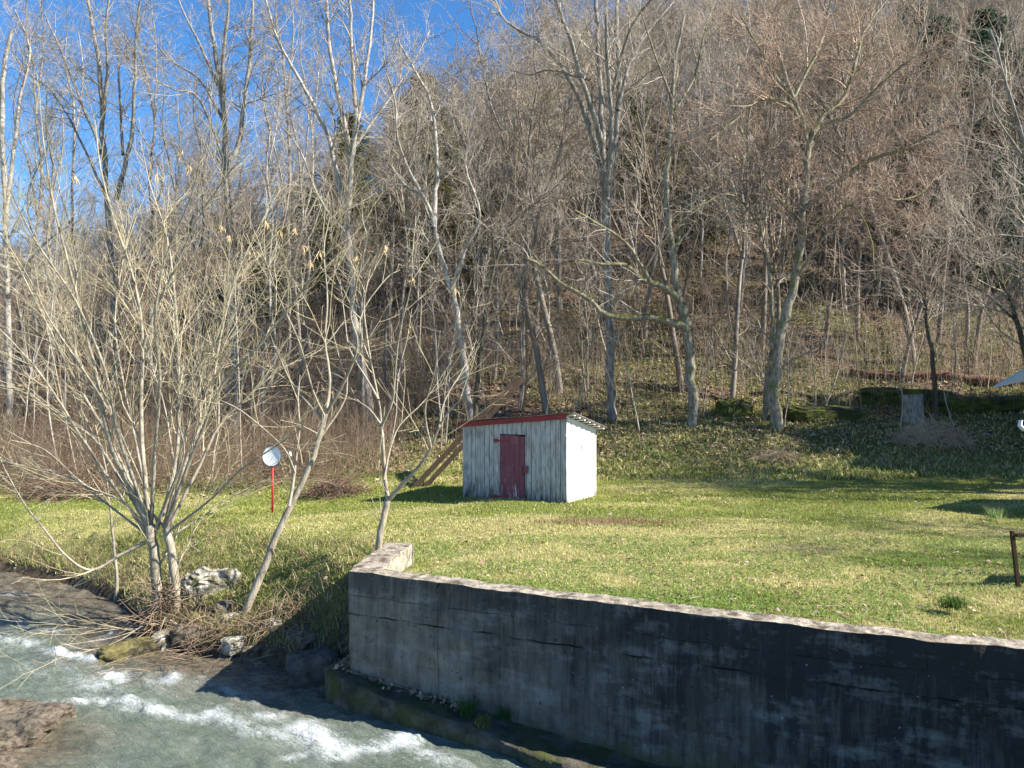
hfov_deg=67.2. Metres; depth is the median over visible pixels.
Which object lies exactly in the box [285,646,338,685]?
boulder
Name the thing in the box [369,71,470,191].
cedar tree
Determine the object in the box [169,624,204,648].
boulder
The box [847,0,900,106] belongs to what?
bare tree
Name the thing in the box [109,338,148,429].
sapling
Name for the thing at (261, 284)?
cedar tree
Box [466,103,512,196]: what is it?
bare tree
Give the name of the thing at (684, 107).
bare tree
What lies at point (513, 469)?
door
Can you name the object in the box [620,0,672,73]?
bare tree
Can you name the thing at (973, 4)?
bare tree
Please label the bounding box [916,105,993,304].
bare tree
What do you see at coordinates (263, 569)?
leaning sapling
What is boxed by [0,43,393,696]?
streamside tree
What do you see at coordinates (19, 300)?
sapling
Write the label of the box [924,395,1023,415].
rock ledge
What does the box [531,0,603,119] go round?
bare tree
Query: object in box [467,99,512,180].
bare tree
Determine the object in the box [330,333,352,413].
sapling
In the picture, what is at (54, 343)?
sapling
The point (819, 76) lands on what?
bare tree
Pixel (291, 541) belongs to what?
bank grass
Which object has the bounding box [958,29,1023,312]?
bare tree
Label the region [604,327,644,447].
sapling
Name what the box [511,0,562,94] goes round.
bare tree
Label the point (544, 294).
sapling
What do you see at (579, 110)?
bare tree
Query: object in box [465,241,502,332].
sapling
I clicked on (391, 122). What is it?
bare tree
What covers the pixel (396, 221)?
cedar tree
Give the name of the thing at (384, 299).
bare tree
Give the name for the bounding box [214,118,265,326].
bare tree
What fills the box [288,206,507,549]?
forked sapling
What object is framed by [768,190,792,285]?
sapling
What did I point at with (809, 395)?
fallen log
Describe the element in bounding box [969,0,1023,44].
bare tree
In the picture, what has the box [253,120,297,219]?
bare tree
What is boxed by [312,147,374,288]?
bare tree
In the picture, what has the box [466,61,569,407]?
bare tree
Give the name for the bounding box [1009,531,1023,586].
garden chair
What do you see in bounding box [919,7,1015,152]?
cedar tree
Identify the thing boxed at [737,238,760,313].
sapling
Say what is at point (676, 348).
bare tree
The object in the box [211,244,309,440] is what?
bare tree
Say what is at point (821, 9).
bare tree
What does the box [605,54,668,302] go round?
bare tree
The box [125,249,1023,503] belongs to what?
ground cover
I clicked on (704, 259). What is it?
sapling
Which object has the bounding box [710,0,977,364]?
bare tree
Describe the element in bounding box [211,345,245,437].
sapling
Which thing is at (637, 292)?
sapling
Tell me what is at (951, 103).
bare tree
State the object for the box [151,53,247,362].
bare tree
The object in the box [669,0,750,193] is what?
bare tree
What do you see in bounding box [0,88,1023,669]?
ground
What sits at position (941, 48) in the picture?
bare tree
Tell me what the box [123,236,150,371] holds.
sapling
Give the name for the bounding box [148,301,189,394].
sapling
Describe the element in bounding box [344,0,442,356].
bare tree
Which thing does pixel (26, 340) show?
sapling
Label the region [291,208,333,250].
sapling
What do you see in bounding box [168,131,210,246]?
bare tree
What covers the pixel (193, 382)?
sapling
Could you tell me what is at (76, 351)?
sapling
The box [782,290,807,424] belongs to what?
sapling
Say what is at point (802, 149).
cedar tree
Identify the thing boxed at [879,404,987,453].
dry weeds
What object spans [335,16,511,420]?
bare tree
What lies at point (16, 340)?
sapling
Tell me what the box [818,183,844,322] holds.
sapling
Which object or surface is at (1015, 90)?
bare tree
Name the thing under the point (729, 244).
bare tree
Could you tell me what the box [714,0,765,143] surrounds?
bare tree
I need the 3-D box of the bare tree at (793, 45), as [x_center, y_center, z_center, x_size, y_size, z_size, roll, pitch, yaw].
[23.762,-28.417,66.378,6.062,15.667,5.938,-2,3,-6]
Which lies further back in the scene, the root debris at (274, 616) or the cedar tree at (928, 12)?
the cedar tree at (928, 12)
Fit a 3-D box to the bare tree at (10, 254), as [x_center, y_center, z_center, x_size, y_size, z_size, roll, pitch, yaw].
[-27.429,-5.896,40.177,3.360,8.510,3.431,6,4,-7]
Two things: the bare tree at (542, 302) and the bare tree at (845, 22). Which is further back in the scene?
the bare tree at (845, 22)
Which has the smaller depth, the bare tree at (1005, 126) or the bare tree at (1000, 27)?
the bare tree at (1005, 126)
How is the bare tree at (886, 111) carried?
on the ground at (276, 658)
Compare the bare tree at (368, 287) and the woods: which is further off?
the woods
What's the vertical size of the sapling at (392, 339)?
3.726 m
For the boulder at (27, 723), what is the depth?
9.63 m
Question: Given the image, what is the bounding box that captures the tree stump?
[900,389,925,424]
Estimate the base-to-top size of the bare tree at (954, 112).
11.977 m
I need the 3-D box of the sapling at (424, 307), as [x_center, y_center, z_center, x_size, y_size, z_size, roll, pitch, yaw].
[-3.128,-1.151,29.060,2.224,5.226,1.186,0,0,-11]
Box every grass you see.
[0,432,1023,653]
[0,515,406,658]
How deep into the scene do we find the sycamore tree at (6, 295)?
29.94 m
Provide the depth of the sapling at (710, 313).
29.99 m
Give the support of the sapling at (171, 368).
on the ground at (276, 658)
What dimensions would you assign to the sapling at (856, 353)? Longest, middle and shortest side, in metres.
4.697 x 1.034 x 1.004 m
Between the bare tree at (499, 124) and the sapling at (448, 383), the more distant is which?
the bare tree at (499, 124)
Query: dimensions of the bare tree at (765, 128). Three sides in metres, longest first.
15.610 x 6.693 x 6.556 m
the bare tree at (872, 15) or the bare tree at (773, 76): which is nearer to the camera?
the bare tree at (773, 76)
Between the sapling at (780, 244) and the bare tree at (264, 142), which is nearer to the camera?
the sapling at (780, 244)
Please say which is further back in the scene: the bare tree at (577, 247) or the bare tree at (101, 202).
the bare tree at (101, 202)
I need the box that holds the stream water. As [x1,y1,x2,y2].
[0,571,531,767]
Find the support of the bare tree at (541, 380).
on the ground at (276, 658)
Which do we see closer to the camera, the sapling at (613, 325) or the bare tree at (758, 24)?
the sapling at (613, 325)
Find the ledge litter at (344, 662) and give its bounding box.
[334,655,461,711]
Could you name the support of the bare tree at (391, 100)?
on the ground at (276, 658)
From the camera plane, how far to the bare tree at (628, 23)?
66.89 m
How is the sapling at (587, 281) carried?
on the ground at (276, 658)
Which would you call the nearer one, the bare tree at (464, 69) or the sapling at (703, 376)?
the sapling at (703, 376)
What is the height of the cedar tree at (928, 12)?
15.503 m
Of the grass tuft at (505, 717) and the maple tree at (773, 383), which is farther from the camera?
the maple tree at (773, 383)
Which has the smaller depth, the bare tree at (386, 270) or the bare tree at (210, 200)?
the bare tree at (386, 270)
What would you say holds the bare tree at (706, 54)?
on the ground at (276, 658)
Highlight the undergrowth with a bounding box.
[0,80,1023,444]
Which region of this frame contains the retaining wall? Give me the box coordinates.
[324,542,1023,767]
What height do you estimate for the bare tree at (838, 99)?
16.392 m
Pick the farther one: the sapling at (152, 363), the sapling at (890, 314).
the sapling at (890, 314)
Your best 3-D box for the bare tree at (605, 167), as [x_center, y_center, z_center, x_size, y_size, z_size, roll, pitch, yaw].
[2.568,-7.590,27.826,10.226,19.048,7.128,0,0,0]
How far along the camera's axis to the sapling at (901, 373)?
25.80 m
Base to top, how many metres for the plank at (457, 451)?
3.186 m
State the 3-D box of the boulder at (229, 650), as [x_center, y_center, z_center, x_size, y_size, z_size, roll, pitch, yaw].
[-4.443,4.209,12.459,0.389,0.323,0.527,2,1,38]
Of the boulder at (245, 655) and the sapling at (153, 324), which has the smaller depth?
the boulder at (245, 655)
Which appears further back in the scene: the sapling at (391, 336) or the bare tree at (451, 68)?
the bare tree at (451, 68)
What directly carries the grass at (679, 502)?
on the ground at (276, 658)
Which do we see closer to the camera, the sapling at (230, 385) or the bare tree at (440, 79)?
the sapling at (230, 385)
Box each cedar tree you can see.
[239,223,323,322]
[284,188,345,301]
[294,111,385,233]
[354,173,440,292]
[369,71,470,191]
[407,125,471,270]
[440,193,520,295]
[480,146,531,254]
[509,95,596,216]
[596,88,655,195]
[617,116,695,216]
[663,153,741,254]
[782,57,876,180]
[824,1,980,204]
[853,15,993,236]
[871,81,960,240]
[899,74,990,251]
[918,47,1023,248]
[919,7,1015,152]
[924,119,1023,308]
[936,146,1023,285]
[956,104,1023,280]
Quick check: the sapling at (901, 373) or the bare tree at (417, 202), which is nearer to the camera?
the sapling at (901, 373)
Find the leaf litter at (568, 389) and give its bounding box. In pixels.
[0,111,1023,499]
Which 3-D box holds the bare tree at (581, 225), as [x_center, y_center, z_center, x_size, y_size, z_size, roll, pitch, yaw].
[3.017,-11.029,38.727,8.741,17.441,7.959,-2,0,-29]
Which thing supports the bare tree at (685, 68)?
on the ground at (276, 658)
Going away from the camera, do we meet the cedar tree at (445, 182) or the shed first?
the shed
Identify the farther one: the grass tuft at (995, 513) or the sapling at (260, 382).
the sapling at (260, 382)
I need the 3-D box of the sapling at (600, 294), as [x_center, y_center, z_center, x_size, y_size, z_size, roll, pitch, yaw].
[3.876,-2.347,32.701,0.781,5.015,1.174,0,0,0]
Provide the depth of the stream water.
10.28 m
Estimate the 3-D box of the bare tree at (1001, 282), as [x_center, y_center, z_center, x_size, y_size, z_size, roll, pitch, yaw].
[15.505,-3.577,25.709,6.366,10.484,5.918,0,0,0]
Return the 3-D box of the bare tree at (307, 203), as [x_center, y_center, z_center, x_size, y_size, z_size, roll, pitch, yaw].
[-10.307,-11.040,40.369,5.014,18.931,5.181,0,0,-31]
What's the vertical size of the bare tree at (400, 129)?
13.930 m
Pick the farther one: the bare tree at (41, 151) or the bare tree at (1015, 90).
the bare tree at (1015, 90)
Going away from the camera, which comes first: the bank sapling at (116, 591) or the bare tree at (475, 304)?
the bank sapling at (116, 591)
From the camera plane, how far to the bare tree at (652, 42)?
65.73 m
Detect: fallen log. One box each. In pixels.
[749,386,920,398]
[849,369,1023,386]
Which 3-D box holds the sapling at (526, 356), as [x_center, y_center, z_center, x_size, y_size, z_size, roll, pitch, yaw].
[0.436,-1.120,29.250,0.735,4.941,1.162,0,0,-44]
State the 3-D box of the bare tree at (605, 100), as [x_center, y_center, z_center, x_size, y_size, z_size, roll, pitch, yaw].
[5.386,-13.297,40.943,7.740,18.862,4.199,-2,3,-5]
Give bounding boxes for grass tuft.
[447,695,481,718]
[474,712,493,729]
[490,701,516,721]
[931,591,971,610]
[984,505,1009,519]
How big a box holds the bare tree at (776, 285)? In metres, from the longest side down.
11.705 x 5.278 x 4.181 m
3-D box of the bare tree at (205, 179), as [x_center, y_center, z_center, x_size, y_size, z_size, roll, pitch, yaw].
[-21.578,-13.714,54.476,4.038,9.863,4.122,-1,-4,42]
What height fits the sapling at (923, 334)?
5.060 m
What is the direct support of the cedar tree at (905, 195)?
on the ground at (276, 658)
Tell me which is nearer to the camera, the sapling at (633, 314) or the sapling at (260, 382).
the sapling at (260, 382)
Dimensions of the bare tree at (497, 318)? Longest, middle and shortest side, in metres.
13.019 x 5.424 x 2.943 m
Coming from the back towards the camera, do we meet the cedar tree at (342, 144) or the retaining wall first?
the cedar tree at (342, 144)
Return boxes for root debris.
[72,639,232,680]
[106,563,213,637]
[144,592,267,660]
[206,563,331,666]
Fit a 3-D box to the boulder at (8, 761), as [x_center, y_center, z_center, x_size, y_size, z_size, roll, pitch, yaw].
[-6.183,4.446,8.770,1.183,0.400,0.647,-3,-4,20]
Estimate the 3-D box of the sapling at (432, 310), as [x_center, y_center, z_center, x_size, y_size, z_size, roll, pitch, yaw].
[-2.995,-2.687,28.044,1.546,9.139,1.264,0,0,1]
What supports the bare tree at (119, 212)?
on the ground at (276, 658)
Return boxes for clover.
[237,534,1023,634]
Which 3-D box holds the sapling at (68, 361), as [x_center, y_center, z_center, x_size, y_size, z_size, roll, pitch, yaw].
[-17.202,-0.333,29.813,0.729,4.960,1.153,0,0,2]
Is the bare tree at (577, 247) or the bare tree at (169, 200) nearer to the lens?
the bare tree at (577, 247)
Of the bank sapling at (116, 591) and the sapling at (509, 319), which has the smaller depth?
the bank sapling at (116, 591)
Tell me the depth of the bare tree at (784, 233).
46.76 m
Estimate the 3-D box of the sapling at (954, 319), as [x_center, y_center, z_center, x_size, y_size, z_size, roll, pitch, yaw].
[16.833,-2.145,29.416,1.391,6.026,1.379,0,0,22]
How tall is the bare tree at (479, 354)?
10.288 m
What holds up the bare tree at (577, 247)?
on the ground at (276, 658)
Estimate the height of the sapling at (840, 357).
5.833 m
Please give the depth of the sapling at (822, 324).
33.05 m
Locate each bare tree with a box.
[0,0,92,376]
[0,0,177,417]
[0,54,88,397]
[0,206,21,326]
[0,231,48,409]
[9,0,117,363]
[11,230,39,270]
[28,185,68,279]
[55,223,160,419]
[60,172,113,277]
[71,118,218,368]
[74,179,131,233]
[93,176,166,323]
[97,0,199,362]
[99,0,310,427]
[101,187,139,260]
[121,133,184,267]
[124,52,218,382]
[128,109,305,423]
[138,197,206,344]
[147,176,189,233]
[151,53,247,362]
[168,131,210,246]
[171,109,217,253]
[173,168,200,252]
[182,125,233,254]
[182,148,213,235]
[189,163,234,235]
[190,188,224,280]
[191,119,265,241]
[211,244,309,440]
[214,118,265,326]
[219,32,326,392]
[227,80,305,237]
[228,0,330,370]
[240,158,271,230]
[248,49,388,370]
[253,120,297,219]
[268,227,344,409]
[276,0,371,348]
[279,130,371,263]
[295,141,321,185]
[310,123,337,195]
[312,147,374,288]
[323,174,393,441]
[333,235,392,342]
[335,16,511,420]
[338,189,431,406]
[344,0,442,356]
[355,62,452,351]
[358,91,455,359]
[359,41,459,184]
[359,67,427,180]
[360,69,425,158]
[368,213,408,341]
[370,137,413,192]
[384,132,456,306]
[401,68,524,290]
[411,46,480,213]
[411,176,480,330]
[418,61,456,105]
[418,138,569,419]
[428,30,617,414]
[430,68,519,305]
[431,0,632,393]
[433,149,493,348]
[434,55,468,121]
[439,43,490,139]
[439,74,484,184]
[444,89,563,381]
[448,56,582,309]
[450,23,550,295]
[450,129,489,191]
[456,0,705,421]
[456,45,484,138]
[462,19,523,119]
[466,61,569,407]
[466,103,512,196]
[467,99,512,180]
[469,122,533,260]
[470,3,677,328]
[473,0,766,427]
[473,176,574,407]
[483,23,510,115]
[484,5,577,309]
[490,107,600,364]
[500,112,571,311]
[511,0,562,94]
[512,98,594,382]
[513,0,590,214]
[513,1,557,108]
[514,18,608,337]
[520,10,634,277]
[520,49,567,99]
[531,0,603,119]
[536,92,633,388]
[546,0,586,116]
[550,0,664,268]
[550,19,605,222]
[552,0,589,139]
[554,0,600,82]
[555,22,630,233]
[577,25,722,391]
[580,0,668,150]
[594,0,697,260]
[600,0,664,204]
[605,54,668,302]
[618,22,717,339]
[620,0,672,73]
[624,66,679,243]
[629,0,670,132]
[637,0,706,123]
[646,5,695,138]
[651,61,770,343]
[652,1,677,117]
[654,20,843,420]
[657,0,679,118]
[657,33,710,213]
[659,18,704,129]
[667,81,721,247]
[668,0,744,283]
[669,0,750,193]
[673,14,760,331]
[678,69,803,398]
[679,0,736,182]
[684,0,792,312]
[696,0,743,151]
[696,0,823,364]
[697,40,750,214]
[708,0,758,96]
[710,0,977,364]
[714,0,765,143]
[721,105,843,411]
[722,0,813,228]
[726,0,795,149]
[732,0,837,264]
[743,3,777,110]
[753,0,813,141]
[774,0,961,350]
[777,48,874,311]
[780,2,935,267]
[790,6,927,340]
[796,18,847,177]
[801,0,1023,287]
[803,0,836,41]
[803,37,861,273]
[819,11,905,246]
[820,111,905,291]
[825,3,929,227]
[825,7,904,202]
[831,1,863,77]
[841,115,932,309]
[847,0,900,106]
[848,144,1011,421]
[851,96,1019,381]
[854,2,922,278]
[858,0,973,295]
[862,0,980,242]
[870,0,959,62]
[896,29,1012,347]
[896,133,1023,358]
[898,51,1023,342]
[899,5,1023,344]
[904,80,998,254]
[909,69,999,313]
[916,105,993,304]
[935,0,1019,21]
[942,117,1023,367]
[950,0,1010,18]
[957,0,1017,27]
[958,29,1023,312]
[964,55,1023,285]
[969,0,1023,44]
[971,0,1023,191]
[978,1,1023,107]
[992,13,1023,53]
[1000,14,1023,54]
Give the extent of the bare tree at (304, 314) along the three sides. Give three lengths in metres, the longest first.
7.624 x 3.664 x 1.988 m
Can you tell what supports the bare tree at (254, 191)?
on the ground at (276, 658)
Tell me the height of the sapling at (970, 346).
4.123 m
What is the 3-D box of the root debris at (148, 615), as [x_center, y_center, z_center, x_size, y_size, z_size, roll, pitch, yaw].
[-5.952,4.037,13.310,2.062,1.799,1.911,0,0,0]
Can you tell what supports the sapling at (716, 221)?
on the ground at (276, 658)
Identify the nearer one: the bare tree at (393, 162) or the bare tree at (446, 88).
the bare tree at (393, 162)
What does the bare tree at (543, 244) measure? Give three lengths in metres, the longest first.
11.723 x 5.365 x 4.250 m
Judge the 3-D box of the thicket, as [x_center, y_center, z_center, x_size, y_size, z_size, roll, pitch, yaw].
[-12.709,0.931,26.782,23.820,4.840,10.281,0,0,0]
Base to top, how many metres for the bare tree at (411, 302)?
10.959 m
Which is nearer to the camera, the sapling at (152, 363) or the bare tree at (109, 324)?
the sapling at (152, 363)
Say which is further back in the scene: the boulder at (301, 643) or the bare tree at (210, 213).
the bare tree at (210, 213)
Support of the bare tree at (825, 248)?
on the ground at (276, 658)
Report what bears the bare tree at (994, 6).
on the ground at (276, 658)
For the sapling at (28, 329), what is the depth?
34.97 m
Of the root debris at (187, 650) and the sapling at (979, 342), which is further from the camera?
the sapling at (979, 342)
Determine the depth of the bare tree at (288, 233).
35.91 m
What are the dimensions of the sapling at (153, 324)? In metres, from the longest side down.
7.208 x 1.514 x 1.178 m
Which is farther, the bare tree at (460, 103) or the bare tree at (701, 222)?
the bare tree at (460, 103)
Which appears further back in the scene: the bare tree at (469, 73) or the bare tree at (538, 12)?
the bare tree at (469, 73)
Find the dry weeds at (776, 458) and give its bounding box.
[744,435,808,464]
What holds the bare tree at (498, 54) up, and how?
on the ground at (276, 658)
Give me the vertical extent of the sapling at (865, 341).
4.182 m
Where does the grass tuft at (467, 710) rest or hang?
on the retaining wall
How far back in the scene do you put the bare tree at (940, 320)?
36.61 m
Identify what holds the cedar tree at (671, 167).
on the ground at (276, 658)
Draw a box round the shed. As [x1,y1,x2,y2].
[459,412,607,503]
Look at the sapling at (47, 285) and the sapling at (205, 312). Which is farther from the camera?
the sapling at (205, 312)
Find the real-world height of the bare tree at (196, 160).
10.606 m
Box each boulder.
[0,697,76,751]
[0,752,18,767]
[96,636,159,661]
[151,630,174,649]
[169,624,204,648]
[180,566,241,602]
[213,600,233,616]
[219,632,245,656]
[220,611,240,622]
[240,645,259,660]
[263,618,280,631]
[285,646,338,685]
[287,626,318,651]
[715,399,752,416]
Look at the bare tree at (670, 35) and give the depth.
73.38 m
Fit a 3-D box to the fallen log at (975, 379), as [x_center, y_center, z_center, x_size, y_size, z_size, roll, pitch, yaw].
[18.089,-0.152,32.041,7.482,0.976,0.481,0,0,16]
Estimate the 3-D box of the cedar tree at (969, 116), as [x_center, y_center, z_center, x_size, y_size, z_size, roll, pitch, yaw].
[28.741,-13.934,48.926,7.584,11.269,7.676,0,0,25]
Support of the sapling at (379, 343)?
on the ground at (276, 658)
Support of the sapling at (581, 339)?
on the ground at (276, 658)
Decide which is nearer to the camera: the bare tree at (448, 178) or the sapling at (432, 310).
the sapling at (432, 310)
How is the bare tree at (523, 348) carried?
on the ground at (276, 658)
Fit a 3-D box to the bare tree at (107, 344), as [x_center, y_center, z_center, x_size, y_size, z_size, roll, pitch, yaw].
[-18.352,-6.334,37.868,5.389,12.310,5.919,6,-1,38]
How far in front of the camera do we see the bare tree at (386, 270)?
39.72 m
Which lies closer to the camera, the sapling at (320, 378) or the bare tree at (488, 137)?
the sapling at (320, 378)
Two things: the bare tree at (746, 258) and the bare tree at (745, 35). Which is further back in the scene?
the bare tree at (745, 35)
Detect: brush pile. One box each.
[1,457,123,508]
[269,460,389,501]
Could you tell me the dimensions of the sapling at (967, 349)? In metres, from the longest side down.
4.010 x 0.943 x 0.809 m
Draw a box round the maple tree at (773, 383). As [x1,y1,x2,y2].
[642,0,1009,429]
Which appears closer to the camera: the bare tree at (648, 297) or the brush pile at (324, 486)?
the brush pile at (324, 486)
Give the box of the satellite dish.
[262,446,291,512]
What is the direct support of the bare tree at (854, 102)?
on the ground at (276, 658)
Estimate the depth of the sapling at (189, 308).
37.83 m
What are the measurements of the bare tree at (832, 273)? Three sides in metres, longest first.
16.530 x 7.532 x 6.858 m
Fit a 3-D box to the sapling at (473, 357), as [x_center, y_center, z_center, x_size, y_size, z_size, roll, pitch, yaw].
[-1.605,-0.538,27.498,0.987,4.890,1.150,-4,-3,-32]
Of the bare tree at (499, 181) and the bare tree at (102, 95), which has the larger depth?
the bare tree at (499, 181)
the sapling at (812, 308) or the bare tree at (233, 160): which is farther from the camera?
the bare tree at (233, 160)
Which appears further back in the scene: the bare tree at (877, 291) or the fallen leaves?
the bare tree at (877, 291)
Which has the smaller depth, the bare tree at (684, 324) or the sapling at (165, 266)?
the bare tree at (684, 324)
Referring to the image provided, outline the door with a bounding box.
[493,435,527,498]
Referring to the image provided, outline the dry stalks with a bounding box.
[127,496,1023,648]
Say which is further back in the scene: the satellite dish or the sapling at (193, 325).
the sapling at (193, 325)
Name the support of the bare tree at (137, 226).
on the ground at (276, 658)
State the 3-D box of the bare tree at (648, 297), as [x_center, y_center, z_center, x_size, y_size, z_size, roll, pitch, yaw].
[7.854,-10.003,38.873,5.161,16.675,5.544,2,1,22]
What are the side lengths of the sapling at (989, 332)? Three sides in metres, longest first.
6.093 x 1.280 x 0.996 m
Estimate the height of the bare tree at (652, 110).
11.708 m
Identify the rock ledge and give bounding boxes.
[781,405,865,421]
[855,387,953,405]
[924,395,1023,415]
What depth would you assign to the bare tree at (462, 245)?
37.04 m
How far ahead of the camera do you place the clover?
11.29 m
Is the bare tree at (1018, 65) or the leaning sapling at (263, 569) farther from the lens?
the bare tree at (1018, 65)
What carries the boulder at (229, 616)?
on the ground at (276, 658)
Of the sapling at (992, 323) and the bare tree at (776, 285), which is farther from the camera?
the sapling at (992, 323)
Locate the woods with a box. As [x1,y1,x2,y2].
[0,0,1023,283]
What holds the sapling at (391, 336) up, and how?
on the ground at (276, 658)
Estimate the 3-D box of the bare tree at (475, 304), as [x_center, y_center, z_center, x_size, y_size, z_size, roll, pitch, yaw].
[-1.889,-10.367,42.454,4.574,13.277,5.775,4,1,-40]
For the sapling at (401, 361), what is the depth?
25.40 m
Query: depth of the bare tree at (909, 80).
42.82 m
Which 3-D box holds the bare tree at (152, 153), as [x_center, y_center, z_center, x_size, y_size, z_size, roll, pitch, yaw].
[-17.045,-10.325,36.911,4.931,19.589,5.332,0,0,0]
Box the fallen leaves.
[133,474,1023,638]
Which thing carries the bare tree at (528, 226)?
on the ground at (276, 658)
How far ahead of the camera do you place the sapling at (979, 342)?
33.50 m
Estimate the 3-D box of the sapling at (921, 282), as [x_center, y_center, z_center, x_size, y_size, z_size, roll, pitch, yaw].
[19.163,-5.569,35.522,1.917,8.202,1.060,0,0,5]
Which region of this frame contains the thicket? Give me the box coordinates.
[0,347,484,495]
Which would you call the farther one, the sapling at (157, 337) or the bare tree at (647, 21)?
the bare tree at (647, 21)
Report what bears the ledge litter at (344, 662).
on the retaining wall
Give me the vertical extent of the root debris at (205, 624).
1.322 m
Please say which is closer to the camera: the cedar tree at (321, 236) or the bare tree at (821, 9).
the cedar tree at (321, 236)
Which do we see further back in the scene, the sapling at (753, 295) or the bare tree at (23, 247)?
the bare tree at (23, 247)
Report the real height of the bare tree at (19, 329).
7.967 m
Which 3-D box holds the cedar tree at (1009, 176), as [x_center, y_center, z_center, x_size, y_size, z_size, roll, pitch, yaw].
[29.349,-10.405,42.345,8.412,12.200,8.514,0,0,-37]
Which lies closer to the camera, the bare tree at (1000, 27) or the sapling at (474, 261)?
the sapling at (474, 261)
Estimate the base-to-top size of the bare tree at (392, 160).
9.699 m
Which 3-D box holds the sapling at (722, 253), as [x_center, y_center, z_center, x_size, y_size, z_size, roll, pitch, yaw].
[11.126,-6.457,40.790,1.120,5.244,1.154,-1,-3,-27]
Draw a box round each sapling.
[3,317,23,364]
[6,249,77,477]
[7,302,62,456]
[8,277,36,440]
[12,266,27,344]
[12,272,44,377]
[15,312,43,376]
[24,205,70,431]
[35,284,60,365]
[42,194,79,471]
[55,313,80,431]
[55,391,172,600]
[58,292,88,451]
[73,250,102,342]
[81,323,135,434]
[86,247,146,357]
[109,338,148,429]
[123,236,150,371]
[123,280,176,461]
[136,269,177,382]
[140,302,163,382]
[143,287,182,384]
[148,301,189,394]
[153,319,188,430]
[154,229,177,319]
[169,182,414,616]
[172,268,214,437]
[174,252,205,354]
[178,319,243,477]
[181,339,211,456]
[194,247,221,346]
[210,261,254,480]
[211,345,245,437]
[221,290,242,403]
[221,339,249,415]
[230,191,242,279]
[231,296,278,428]
[253,338,287,450]
[280,276,319,399]
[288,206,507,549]
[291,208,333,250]
[310,339,339,450]
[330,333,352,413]
[357,307,395,393]
[373,235,412,392]
[376,313,406,392]
[380,304,420,451]
[384,263,409,356]
[402,186,425,361]
[403,289,454,415]
[412,191,449,428]
[429,279,471,444]
[431,326,470,448]
[444,283,472,350]
[451,303,486,415]
[459,175,481,326]
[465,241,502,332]
[477,199,497,320]
[503,239,523,377]
[507,291,535,412]
[516,266,522,328]
[531,263,564,352]
[546,342,570,413]
[553,178,605,352]
[565,271,595,411]
[571,291,614,412]
[580,320,591,385]
[593,210,622,325]
[594,175,640,252]
[595,253,639,429]
[596,276,604,334]
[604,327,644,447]
[615,281,643,352]
[621,228,647,355]
[694,278,722,400]
[697,337,717,412]
[698,240,711,283]
[702,288,731,399]
[711,146,728,273]
[712,219,729,305]
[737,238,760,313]
[741,271,758,328]
[750,237,775,303]
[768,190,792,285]
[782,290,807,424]
[784,287,821,405]
[814,261,832,374]
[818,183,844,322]
[825,268,884,405]
[845,293,863,409]
[859,295,874,387]
[872,233,894,365]
[874,267,902,385]
[886,317,912,429]
[902,282,935,370]
[903,269,956,384]
[906,176,944,345]
[917,333,955,428]
[936,252,970,391]
[943,262,988,372]
[943,265,1014,373]
[956,299,990,395]
[957,304,981,396]
[974,311,997,373]
[978,259,997,387]
[1002,212,1023,333]
[1011,290,1023,357]
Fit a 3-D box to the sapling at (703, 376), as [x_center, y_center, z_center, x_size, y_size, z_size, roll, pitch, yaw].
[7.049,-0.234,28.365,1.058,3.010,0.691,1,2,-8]
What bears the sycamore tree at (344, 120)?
on the ground at (276, 658)
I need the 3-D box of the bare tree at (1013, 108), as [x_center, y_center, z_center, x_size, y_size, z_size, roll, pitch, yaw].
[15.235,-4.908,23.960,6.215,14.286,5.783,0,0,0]
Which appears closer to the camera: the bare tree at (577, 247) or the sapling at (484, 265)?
the bare tree at (577, 247)
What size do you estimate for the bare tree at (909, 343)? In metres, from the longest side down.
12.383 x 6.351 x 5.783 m
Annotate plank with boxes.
[410,377,518,487]
[422,376,525,486]
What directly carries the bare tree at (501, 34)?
on the ground at (276, 658)
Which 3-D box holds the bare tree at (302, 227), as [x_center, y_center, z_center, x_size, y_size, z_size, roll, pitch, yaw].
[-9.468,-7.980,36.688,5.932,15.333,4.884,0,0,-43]
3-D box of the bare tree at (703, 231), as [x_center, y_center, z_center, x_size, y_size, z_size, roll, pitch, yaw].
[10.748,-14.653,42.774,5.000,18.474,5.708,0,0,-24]
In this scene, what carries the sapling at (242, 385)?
on the ground at (276, 658)
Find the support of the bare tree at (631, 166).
on the ground at (276, 658)
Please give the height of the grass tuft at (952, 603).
0.174 m
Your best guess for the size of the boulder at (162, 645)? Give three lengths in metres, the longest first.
0.487 x 0.370 x 0.314 m
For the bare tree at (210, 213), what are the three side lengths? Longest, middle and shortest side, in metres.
12.658 x 5.986 x 5.451 m
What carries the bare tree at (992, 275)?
on the ground at (276, 658)
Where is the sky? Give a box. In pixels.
[0,0,1013,279]
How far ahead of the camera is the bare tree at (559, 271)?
38.36 m
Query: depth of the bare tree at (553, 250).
38.75 m
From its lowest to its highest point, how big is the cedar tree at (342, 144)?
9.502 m
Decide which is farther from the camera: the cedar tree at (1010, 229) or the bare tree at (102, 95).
the cedar tree at (1010, 229)
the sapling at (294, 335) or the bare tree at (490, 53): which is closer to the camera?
the sapling at (294, 335)
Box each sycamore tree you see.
[0,0,126,425]
[224,0,462,423]
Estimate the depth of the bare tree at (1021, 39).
60.93 m
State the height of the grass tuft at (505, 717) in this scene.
0.274 m

